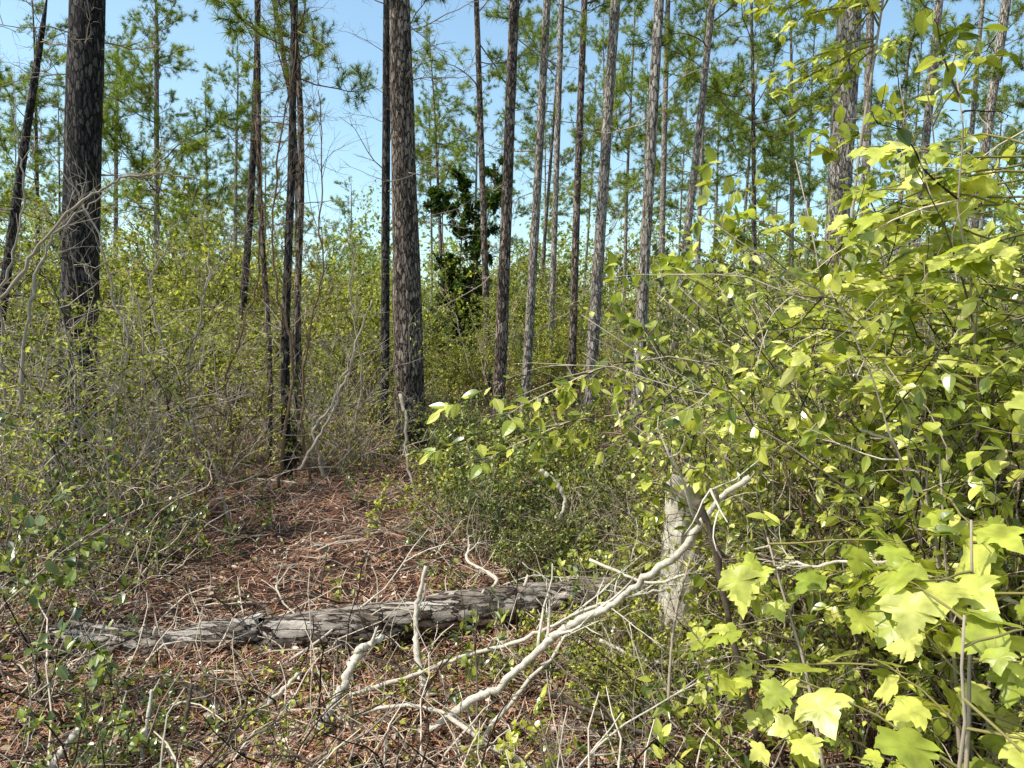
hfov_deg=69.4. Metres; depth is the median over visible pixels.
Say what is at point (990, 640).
maple sapling
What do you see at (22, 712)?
glossy bush
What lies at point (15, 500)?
glossy bush
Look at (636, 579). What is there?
fallen branch
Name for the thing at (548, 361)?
leafy shrub
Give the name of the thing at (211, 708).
seedling
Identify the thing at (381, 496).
seedling
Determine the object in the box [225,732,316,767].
fallen twig
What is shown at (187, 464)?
bare shrub
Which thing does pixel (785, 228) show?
vine thicket
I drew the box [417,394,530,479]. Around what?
bush
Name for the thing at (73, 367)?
bare shrub
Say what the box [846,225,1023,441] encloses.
leafy shrub
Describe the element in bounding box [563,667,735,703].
fallen twig
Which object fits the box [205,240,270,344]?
broadleaf tree
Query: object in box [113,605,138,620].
fallen twig
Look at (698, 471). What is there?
vine thicket
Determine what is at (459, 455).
bush
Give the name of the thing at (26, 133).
dead tree
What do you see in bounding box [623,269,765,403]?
leafy shrub
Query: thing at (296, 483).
fallen twig
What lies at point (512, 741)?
seedling
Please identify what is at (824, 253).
vine thicket
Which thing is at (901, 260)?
maple sapling
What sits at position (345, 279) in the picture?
leafy shrub
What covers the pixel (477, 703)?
fallen twig
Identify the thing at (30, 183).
background pine
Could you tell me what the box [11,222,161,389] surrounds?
leafy shrub
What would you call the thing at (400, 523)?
fallen twig
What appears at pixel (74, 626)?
fallen twig
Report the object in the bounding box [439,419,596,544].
bush
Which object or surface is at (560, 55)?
pine tree
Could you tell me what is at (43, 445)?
bare shrub
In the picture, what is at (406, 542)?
seedling
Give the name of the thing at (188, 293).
leafy shrub
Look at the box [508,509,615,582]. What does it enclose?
bush
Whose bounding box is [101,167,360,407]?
leafy shrub
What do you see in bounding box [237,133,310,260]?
background pine
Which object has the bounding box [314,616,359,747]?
fallen twig
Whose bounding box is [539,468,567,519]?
fallen branch
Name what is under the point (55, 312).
bare shrub
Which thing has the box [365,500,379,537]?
seedling
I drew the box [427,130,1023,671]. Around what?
vine thicket
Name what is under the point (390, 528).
fallen twig
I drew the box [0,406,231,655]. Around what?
bare shrub
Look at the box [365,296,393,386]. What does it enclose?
leafy shrub
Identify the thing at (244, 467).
seedling
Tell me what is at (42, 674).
seedling
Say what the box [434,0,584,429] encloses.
pine tree
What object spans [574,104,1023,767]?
vine thicket
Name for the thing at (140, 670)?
glossy bush
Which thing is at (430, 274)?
leafy shrub
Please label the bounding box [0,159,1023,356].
distant wood
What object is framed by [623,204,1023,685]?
vine thicket
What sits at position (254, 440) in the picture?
bare shrub
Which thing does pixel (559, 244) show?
broadleaf tree
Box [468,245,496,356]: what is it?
broadleaf tree
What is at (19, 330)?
leafy shrub
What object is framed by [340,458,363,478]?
seedling
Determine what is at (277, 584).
fallen twig
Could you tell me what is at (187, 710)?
fallen branch
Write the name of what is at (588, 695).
seedling
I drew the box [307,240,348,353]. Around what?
broadleaf tree
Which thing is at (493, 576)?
fallen branch
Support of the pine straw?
on the ground
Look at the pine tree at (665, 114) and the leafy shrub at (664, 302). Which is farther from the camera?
the pine tree at (665, 114)
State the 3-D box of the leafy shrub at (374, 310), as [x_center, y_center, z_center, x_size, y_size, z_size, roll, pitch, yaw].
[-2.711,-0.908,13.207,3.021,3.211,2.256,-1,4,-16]
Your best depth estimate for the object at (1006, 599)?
2.33 m
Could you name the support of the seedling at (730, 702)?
on the ground
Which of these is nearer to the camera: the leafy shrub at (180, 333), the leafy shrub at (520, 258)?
the leafy shrub at (180, 333)
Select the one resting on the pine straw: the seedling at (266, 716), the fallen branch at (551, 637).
the fallen branch at (551, 637)
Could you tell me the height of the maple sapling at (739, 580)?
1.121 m
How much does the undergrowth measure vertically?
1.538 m
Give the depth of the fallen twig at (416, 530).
5.39 m
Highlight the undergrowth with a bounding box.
[0,343,984,767]
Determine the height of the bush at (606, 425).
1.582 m
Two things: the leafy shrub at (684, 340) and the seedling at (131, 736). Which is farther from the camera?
the leafy shrub at (684, 340)
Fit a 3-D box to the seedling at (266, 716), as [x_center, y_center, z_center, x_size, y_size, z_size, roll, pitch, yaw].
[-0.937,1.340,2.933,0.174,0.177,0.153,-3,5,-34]
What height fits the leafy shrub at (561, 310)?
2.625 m
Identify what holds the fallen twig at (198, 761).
on the pine straw
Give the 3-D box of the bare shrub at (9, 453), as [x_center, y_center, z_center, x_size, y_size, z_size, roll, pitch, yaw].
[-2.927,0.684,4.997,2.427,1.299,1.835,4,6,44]
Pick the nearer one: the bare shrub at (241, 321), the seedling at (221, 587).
the seedling at (221, 587)
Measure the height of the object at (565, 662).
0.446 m
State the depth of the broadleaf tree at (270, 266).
32.65 m
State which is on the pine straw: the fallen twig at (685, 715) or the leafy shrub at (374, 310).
the fallen twig at (685, 715)
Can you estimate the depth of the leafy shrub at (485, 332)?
15.19 m
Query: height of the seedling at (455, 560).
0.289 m
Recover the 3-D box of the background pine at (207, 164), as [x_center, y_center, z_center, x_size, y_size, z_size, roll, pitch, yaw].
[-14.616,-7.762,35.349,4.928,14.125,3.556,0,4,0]
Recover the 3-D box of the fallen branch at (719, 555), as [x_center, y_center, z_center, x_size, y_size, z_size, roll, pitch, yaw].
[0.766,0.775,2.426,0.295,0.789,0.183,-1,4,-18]
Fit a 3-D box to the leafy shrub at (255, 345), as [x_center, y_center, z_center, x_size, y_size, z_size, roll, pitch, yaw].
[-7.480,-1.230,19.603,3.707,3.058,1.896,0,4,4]
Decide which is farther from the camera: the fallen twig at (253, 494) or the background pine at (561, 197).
the background pine at (561, 197)
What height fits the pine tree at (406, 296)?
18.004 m
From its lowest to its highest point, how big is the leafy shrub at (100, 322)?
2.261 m
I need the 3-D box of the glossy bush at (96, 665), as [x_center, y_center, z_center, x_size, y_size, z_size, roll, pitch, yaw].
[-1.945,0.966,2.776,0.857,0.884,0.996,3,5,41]
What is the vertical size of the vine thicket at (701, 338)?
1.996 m
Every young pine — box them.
[199,0,379,480]
[200,0,339,468]
[204,0,335,463]
[222,0,316,431]
[240,0,361,469]
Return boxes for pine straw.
[0,407,1006,767]
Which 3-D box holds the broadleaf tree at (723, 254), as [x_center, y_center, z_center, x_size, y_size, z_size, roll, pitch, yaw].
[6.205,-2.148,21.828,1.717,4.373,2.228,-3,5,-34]
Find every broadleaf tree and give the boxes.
[0,216,60,356]
[25,227,61,317]
[99,227,145,325]
[102,227,179,377]
[129,211,211,298]
[188,216,240,329]
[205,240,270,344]
[248,230,302,324]
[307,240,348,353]
[321,251,373,362]
[329,237,380,351]
[422,155,502,390]
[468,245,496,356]
[489,224,550,344]
[536,218,587,339]
[580,197,656,347]
[628,193,693,319]
[675,217,724,326]
[694,238,751,334]
[735,219,802,324]
[778,210,848,348]
[868,200,930,304]
[932,174,1023,328]
[982,223,1023,327]
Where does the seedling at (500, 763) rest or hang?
on the ground
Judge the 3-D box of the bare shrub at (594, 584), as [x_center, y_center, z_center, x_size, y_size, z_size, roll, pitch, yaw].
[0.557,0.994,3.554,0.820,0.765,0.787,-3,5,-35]
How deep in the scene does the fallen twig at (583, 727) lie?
3.02 m
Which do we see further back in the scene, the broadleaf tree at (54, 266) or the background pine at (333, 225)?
the background pine at (333, 225)
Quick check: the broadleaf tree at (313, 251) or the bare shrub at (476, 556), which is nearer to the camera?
the bare shrub at (476, 556)
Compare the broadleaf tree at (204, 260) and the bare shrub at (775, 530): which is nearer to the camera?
the bare shrub at (775, 530)
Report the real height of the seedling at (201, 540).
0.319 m
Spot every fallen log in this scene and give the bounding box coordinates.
[36,612,264,661]
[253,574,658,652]
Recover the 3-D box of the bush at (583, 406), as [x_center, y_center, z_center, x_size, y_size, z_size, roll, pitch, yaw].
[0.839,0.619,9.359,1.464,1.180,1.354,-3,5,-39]
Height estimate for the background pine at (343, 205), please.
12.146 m
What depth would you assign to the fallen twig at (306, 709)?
3.12 m
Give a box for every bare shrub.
[0,180,160,476]
[0,226,169,510]
[0,243,252,541]
[0,270,279,482]
[0,274,276,502]
[0,285,185,495]
[0,289,297,539]
[0,304,177,554]
[0,312,261,540]
[0,393,282,590]
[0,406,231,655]
[1,283,315,474]
[33,352,364,531]
[41,411,255,549]
[56,302,385,465]
[95,319,393,486]
[106,309,324,490]
[117,340,303,502]
[130,286,350,443]
[172,331,464,462]
[178,306,437,465]
[238,301,424,475]
[247,377,424,479]
[290,370,457,474]
[353,441,550,573]
[354,462,475,531]
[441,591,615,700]
[484,438,627,581]
[490,672,603,767]
[530,512,720,653]
[553,623,666,737]
[557,459,684,584]
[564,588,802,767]
[572,571,712,732]
[575,435,755,584]
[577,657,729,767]
[588,415,1023,767]
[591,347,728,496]
[592,415,860,753]
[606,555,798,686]
[609,456,769,626]
[677,345,934,627]
[687,385,1021,695]
[705,292,1023,670]
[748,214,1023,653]
[774,296,1023,765]
[785,272,1023,764]
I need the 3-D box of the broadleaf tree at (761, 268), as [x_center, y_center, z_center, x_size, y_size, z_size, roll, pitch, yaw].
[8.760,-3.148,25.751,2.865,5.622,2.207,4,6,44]
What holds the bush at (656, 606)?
on the ground
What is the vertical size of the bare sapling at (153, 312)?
2.561 m
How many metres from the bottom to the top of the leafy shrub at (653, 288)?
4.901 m
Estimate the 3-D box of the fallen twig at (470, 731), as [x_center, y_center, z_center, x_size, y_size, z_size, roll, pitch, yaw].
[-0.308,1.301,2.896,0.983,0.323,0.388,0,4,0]
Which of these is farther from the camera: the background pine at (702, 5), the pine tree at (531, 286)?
the background pine at (702, 5)
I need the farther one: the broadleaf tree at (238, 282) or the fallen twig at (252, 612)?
the broadleaf tree at (238, 282)
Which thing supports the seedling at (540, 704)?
on the ground
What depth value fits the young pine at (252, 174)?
11.88 m
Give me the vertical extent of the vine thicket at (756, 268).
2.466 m
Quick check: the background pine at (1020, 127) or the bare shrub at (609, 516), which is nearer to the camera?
the bare shrub at (609, 516)
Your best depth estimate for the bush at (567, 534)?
4.81 m
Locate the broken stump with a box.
[656,474,702,668]
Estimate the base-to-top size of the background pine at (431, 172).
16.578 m
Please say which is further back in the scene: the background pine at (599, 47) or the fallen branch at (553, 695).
the background pine at (599, 47)
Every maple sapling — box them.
[686,529,994,767]
[759,559,1023,767]
[771,198,1023,730]
[787,133,1023,731]
[794,422,1023,767]
[860,520,1023,767]
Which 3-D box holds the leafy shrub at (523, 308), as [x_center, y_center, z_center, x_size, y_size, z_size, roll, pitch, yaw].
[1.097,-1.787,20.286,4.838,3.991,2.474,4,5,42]
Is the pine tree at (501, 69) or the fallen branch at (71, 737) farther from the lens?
the pine tree at (501, 69)
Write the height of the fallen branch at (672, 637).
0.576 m
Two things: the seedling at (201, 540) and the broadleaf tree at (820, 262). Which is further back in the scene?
the broadleaf tree at (820, 262)
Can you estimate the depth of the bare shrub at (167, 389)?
6.60 m
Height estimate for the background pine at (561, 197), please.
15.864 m
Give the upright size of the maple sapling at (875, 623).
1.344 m
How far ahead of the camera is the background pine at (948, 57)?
35.10 m
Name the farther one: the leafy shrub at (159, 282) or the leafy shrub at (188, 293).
the leafy shrub at (159, 282)
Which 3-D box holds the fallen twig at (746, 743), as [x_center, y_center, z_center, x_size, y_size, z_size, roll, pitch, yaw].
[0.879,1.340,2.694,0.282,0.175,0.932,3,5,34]
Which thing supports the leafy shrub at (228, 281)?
on the ground
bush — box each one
[0,400,169,519]
[0,402,124,553]
[0,417,170,582]
[0,476,113,641]
[0,506,142,642]
[0,569,147,744]
[2,686,154,767]
[13,443,196,562]
[37,489,172,591]
[47,697,147,767]
[103,656,169,719]
[122,488,212,573]
[376,410,557,528]
[404,471,537,558]
[406,416,533,513]
[408,392,547,470]
[411,388,490,448]
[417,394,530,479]
[421,386,585,503]
[429,451,622,568]
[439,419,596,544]
[454,367,644,481]
[473,413,693,548]
[479,385,595,451]
[481,422,647,522]
[483,507,589,583]
[501,467,664,584]
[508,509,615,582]
[513,545,782,725]
[515,394,664,485]
[525,433,680,547]
[534,508,663,584]
[545,391,643,457]
[557,554,803,709]
[569,478,706,558]
[570,611,743,731]
[594,523,725,606]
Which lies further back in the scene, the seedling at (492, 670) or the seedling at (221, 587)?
the seedling at (221, 587)
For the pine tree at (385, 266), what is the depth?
11.02 m
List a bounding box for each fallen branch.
[49,727,81,767]
[138,678,159,767]
[155,679,257,729]
[177,684,193,761]
[209,672,300,744]
[301,626,385,746]
[349,521,707,696]
[412,566,430,701]
[429,416,758,731]
[464,534,498,586]
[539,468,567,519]
[539,687,708,767]
[589,517,768,584]
[599,638,754,676]
[657,532,700,699]
[695,499,792,738]
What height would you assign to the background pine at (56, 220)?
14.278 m
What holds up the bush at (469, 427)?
on the ground
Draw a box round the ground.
[0,335,1019,767]
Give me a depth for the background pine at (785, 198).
39.28 m
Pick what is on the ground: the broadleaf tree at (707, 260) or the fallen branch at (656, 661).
the broadleaf tree at (707, 260)
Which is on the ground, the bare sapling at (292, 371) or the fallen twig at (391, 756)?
the bare sapling at (292, 371)
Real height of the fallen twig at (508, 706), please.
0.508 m
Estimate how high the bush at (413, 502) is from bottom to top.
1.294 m
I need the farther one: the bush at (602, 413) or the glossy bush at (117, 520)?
the bush at (602, 413)
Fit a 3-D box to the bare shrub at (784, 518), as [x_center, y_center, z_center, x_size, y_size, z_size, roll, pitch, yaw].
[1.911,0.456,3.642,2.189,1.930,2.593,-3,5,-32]
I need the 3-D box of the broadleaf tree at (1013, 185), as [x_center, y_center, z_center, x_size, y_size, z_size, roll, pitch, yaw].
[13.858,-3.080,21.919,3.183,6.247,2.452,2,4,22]
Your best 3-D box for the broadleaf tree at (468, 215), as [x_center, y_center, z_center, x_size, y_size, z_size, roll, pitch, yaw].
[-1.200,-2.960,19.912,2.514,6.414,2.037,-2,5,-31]
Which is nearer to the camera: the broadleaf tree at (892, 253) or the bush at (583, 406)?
the bush at (583, 406)
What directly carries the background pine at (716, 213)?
on the ground
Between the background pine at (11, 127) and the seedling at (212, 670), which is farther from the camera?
the background pine at (11, 127)
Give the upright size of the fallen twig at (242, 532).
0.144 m
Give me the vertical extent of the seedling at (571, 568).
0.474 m
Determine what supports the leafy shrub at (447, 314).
on the ground
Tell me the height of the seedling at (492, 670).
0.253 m
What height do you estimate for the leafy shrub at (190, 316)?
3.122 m
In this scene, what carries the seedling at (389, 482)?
on the ground
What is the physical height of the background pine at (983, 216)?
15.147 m
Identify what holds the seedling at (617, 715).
on the ground
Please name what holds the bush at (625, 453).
on the ground
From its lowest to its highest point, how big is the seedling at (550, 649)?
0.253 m
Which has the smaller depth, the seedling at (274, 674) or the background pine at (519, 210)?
the seedling at (274, 674)
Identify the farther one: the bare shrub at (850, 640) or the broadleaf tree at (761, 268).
the broadleaf tree at (761, 268)
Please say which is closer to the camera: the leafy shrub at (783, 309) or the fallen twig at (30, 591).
the fallen twig at (30, 591)
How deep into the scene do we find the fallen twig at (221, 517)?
6.32 m
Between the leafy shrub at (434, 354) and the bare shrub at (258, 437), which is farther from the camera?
the leafy shrub at (434, 354)
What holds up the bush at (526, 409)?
on the ground
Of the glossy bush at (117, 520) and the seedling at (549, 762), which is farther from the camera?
the glossy bush at (117, 520)
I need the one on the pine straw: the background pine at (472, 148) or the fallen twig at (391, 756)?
the fallen twig at (391, 756)
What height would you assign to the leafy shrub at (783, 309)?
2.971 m
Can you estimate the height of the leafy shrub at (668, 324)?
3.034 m
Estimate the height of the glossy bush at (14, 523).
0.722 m
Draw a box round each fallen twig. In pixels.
[2,581,76,601]
[3,603,31,624]
[5,583,167,668]
[54,629,149,721]
[102,643,163,666]
[112,504,183,537]
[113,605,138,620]
[181,756,207,767]
[185,591,281,644]
[189,590,245,624]
[196,509,223,527]
[203,713,290,767]
[215,527,264,540]
[221,516,288,534]
[223,545,359,629]
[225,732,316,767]
[227,590,276,616]
[229,697,368,723]
[242,490,273,501]
[250,478,299,484]
[261,563,304,612]
[282,528,452,663]
[295,538,368,549]
[302,630,495,712]
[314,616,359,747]
[327,602,398,676]
[333,685,537,767]
[344,495,459,545]
[350,734,419,767]
[370,713,497,767]
[371,503,445,534]
[392,512,447,555]
[395,628,519,674]
[423,676,510,695]
[464,606,497,767]
[475,572,634,747]
[483,706,642,746]
[500,574,588,611]
[557,663,732,767]
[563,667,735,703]
[602,567,723,624]
[662,704,724,727]
[735,698,754,763]
[756,671,957,761]
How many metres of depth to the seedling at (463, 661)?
3.14 m
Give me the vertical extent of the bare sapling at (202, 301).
2.718 m
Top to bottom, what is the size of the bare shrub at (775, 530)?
1.403 m
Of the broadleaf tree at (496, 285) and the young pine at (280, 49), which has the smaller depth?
the young pine at (280, 49)
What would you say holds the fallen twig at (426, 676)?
on the pine straw
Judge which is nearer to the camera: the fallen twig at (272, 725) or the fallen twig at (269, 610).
the fallen twig at (272, 725)
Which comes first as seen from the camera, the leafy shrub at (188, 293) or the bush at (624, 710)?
the bush at (624, 710)
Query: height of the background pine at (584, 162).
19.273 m
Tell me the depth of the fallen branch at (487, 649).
3.21 m
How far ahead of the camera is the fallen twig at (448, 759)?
2.60 m
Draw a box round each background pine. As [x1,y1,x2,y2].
[0,0,112,375]
[0,74,28,224]
[0,117,57,317]
[10,72,103,265]
[144,70,257,277]
[150,141,213,265]
[187,32,272,273]
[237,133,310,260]
[271,210,326,311]
[304,217,355,288]
[327,175,375,328]
[380,10,486,358]
[413,75,459,304]
[427,85,499,315]
[473,107,544,251]
[490,0,614,343]
[514,82,591,322]
[563,55,609,354]
[566,0,639,360]
[583,1,685,357]
[607,50,688,270]
[620,0,740,355]
[654,87,719,299]
[657,69,769,270]
[660,0,833,367]
[705,5,799,280]
[721,0,836,299]
[748,97,813,303]
[760,0,863,290]
[803,82,861,227]
[822,0,961,260]
[858,8,966,244]
[910,0,1023,303]
[920,133,964,246]
[930,14,1022,229]
[968,66,1023,293]
[978,41,1023,319]
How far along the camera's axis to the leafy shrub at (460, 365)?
16.64 m
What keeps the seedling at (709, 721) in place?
on the ground
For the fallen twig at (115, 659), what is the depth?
3.44 m
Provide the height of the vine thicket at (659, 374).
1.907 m
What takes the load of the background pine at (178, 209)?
on the ground
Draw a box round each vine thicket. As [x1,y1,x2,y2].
[419,0,1023,767]
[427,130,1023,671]
[567,411,1021,729]
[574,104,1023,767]
[574,328,796,557]
[579,230,911,662]
[582,261,973,668]
[605,77,1019,528]
[614,390,765,500]
[615,311,866,601]
[623,40,1023,485]
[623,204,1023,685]
[623,277,1023,765]
[631,448,837,661]
[636,308,966,541]
[648,329,996,640]
[666,208,1021,572]
[676,429,1023,767]
[681,226,1015,528]
[690,138,1023,767]
[721,227,1023,766]
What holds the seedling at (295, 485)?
on the ground
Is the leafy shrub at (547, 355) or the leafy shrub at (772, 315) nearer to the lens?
the leafy shrub at (772, 315)
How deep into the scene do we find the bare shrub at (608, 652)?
3.12 m
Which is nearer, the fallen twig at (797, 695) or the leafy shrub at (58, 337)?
the fallen twig at (797, 695)
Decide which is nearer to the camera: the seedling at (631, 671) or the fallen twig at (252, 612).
the seedling at (631, 671)
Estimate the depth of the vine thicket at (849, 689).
2.41 m
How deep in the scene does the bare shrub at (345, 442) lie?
8.12 m
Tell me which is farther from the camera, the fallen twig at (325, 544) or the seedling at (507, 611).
the fallen twig at (325, 544)
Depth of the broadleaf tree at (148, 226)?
23.47 m
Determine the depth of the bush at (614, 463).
6.05 m
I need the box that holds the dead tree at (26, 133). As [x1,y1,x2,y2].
[0,0,67,346]
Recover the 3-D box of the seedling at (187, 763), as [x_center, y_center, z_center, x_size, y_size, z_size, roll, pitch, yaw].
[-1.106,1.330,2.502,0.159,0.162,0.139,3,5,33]
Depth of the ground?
4.93 m
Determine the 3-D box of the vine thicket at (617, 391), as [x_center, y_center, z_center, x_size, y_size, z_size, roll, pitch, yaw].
[1.687,0.471,3.858,2.422,2.166,2.349,1,4,18]
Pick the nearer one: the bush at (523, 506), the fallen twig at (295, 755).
the fallen twig at (295, 755)
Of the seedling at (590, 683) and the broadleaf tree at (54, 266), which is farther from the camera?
the broadleaf tree at (54, 266)
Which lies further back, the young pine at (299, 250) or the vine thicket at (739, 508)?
the young pine at (299, 250)
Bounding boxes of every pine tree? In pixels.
[0,0,192,476]
[56,0,250,279]
[60,21,162,375]
[334,0,475,435]
[337,0,499,448]
[412,0,553,396]
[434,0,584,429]
[445,0,584,420]
[520,0,650,399]
[536,0,638,410]
[561,0,634,428]
[594,0,749,463]
[622,0,769,403]
[630,0,720,364]
[712,0,916,458]
[761,0,914,456]
[806,0,894,335]
[874,0,966,264]
[944,0,1023,292]
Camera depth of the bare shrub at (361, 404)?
8.62 m
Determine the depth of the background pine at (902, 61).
23.17 m
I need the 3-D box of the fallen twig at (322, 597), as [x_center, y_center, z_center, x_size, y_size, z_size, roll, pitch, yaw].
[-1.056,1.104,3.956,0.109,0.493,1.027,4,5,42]
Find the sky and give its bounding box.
[0,0,1023,334]
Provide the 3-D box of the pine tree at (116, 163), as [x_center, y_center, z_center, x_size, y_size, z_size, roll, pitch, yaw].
[-13.071,-6.040,24.148,3.101,12.126,3.068,-2,5,-28]
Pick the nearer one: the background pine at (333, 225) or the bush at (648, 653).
the bush at (648, 653)
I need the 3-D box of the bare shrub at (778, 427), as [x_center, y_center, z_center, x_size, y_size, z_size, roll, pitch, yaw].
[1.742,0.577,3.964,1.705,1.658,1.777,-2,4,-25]
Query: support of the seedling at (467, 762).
on the ground
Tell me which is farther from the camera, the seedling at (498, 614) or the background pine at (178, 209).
the background pine at (178, 209)
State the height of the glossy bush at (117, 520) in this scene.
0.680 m
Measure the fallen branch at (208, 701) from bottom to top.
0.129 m
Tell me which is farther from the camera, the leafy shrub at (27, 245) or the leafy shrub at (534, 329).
the leafy shrub at (534, 329)
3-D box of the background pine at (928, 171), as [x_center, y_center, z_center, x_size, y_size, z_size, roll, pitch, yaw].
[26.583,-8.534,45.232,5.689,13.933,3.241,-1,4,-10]
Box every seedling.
[21,663,56,696]
[39,670,74,702]
[53,664,126,716]
[74,685,136,735]
[74,715,136,762]
[76,703,161,767]
[99,655,126,698]
[109,722,158,767]
[121,697,192,767]
[147,686,185,748]
[150,661,182,696]
[155,741,197,767]
[161,667,200,710]
[182,534,213,567]
[188,661,228,697]
[204,697,254,751]
[217,519,244,559]
[217,582,250,610]
[230,463,249,485]
[238,469,274,497]
[247,499,275,531]
[251,696,297,741]
[251,698,297,738]
[262,739,290,766]
[263,657,277,683]
[288,475,306,492]
[325,566,365,601]
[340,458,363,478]
[344,470,378,504]
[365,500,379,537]
[370,502,380,520]
[374,486,398,517]
[385,474,396,491]
[385,675,408,701]
[403,523,435,550]
[406,517,432,541]
[416,551,439,577]
[421,557,462,591]
[437,608,506,681]
[447,640,495,718]
[460,727,494,767]
[469,584,512,630]
[471,739,508,767]
[478,632,530,685]
[495,718,523,767]
[501,633,544,683]
[505,730,560,767]
[520,684,587,762]
[535,753,556,767]
[542,652,613,708]
[543,635,573,673]
[557,558,588,581]
[566,613,603,662]
[568,555,637,631]
[580,692,599,742]
[594,658,649,706]
[601,546,648,574]
[603,719,634,767]
[605,591,656,636]
[612,683,671,760]
[612,705,627,751]
[622,609,661,671]
[637,662,747,767]
[651,644,700,717]
[652,717,731,767]
[674,675,722,757]
[699,668,835,767]
[701,604,724,618]
[702,721,750,767]
[709,601,760,675]
[713,660,764,717]
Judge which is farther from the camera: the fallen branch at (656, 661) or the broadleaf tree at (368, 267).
the broadleaf tree at (368, 267)
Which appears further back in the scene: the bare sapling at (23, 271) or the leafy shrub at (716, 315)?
the leafy shrub at (716, 315)
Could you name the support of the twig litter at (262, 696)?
on the ground
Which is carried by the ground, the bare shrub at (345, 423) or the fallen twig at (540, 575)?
the bare shrub at (345, 423)
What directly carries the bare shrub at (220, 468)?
on the ground
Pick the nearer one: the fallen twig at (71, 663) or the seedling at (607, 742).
the seedling at (607, 742)
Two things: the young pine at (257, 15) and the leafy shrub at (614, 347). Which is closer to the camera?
the young pine at (257, 15)
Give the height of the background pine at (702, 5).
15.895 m
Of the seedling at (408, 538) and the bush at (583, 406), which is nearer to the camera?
the seedling at (408, 538)
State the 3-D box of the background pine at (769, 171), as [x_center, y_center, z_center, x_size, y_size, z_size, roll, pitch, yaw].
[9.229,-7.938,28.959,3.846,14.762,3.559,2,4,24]
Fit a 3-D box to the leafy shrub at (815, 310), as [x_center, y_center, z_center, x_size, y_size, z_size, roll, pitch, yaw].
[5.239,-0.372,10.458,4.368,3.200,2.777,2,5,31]
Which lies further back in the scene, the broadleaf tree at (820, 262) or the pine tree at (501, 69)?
the broadleaf tree at (820, 262)
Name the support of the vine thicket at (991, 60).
on the ground
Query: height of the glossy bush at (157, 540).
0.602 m
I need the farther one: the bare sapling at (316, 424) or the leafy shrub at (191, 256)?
the leafy shrub at (191, 256)
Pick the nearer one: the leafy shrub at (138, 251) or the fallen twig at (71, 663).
the fallen twig at (71, 663)
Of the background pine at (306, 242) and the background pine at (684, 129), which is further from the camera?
the background pine at (306, 242)
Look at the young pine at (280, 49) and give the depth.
8.69 m
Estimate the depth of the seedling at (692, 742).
2.67 m
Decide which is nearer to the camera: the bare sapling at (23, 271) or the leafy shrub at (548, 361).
the bare sapling at (23, 271)
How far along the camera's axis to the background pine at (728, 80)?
20.11 m
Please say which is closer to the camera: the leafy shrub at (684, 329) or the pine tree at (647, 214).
the pine tree at (647, 214)
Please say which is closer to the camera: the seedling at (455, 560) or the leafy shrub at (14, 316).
the seedling at (455, 560)
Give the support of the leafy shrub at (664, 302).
on the ground
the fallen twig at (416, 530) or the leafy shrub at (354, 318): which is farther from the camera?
the leafy shrub at (354, 318)
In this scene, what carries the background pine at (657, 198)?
on the ground
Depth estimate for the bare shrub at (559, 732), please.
2.70 m
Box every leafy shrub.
[0,165,144,404]
[0,236,137,410]
[0,260,159,430]
[0,322,139,424]
[5,272,58,405]
[7,252,194,386]
[7,286,132,400]
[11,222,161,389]
[37,282,218,430]
[37,283,260,451]
[51,300,141,424]
[99,245,260,392]
[100,205,357,408]
[100,226,251,317]
[100,258,262,392]
[101,155,255,394]
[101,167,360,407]
[101,208,293,382]
[101,314,191,447]
[111,243,257,346]
[121,255,316,429]
[164,266,258,392]
[184,259,391,417]
[199,284,281,386]
[227,224,391,387]
[259,295,378,399]
[262,241,481,424]
[279,243,452,418]
[306,265,455,396]
[329,284,377,354]
[359,260,521,389]
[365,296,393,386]
[366,319,494,400]
[421,242,496,374]
[423,289,482,354]
[423,312,495,369]
[423,327,493,404]
[430,326,492,397]
[432,260,549,409]
[465,281,512,355]
[472,235,590,347]
[477,247,616,387]
[479,291,566,361]
[481,231,627,359]
[490,311,586,386]
[507,306,610,380]
[507,323,568,401]
[508,322,586,395]
[532,286,587,389]
[535,244,786,410]
[570,254,788,402]
[579,295,648,408]
[599,294,635,377]
[601,239,704,354]
[618,240,759,438]
[622,318,738,404]
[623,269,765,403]
[625,327,703,400]
[647,297,722,368]
[648,273,812,369]
[664,278,751,375]
[676,247,799,398]
[708,247,926,385]
[714,268,953,387]
[748,281,812,384]
[750,252,1017,400]
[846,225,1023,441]
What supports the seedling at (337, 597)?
on the ground
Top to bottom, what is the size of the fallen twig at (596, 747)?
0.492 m
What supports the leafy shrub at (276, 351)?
on the ground
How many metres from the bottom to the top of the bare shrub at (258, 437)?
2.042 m
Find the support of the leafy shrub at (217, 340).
on the ground
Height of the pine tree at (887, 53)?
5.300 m
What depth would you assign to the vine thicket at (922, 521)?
2.30 m
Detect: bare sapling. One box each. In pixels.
[0,57,75,423]
[0,113,231,299]
[15,161,144,418]
[18,106,176,469]
[113,188,242,462]
[119,358,230,524]
[164,195,275,481]
[168,0,363,489]
[197,64,323,489]
[257,5,378,481]
[298,300,394,470]
[299,337,387,479]
[309,211,396,469]
[376,394,436,502]
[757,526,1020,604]
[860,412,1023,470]
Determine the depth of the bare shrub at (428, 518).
5.93 m
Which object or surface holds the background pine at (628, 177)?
on the ground
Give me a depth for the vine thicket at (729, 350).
4.19 m
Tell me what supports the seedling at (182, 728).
on the ground
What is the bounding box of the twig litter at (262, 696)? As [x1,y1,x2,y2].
[0,420,1018,767]
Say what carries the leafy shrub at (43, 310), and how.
on the ground
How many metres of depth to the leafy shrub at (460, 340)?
16.59 m

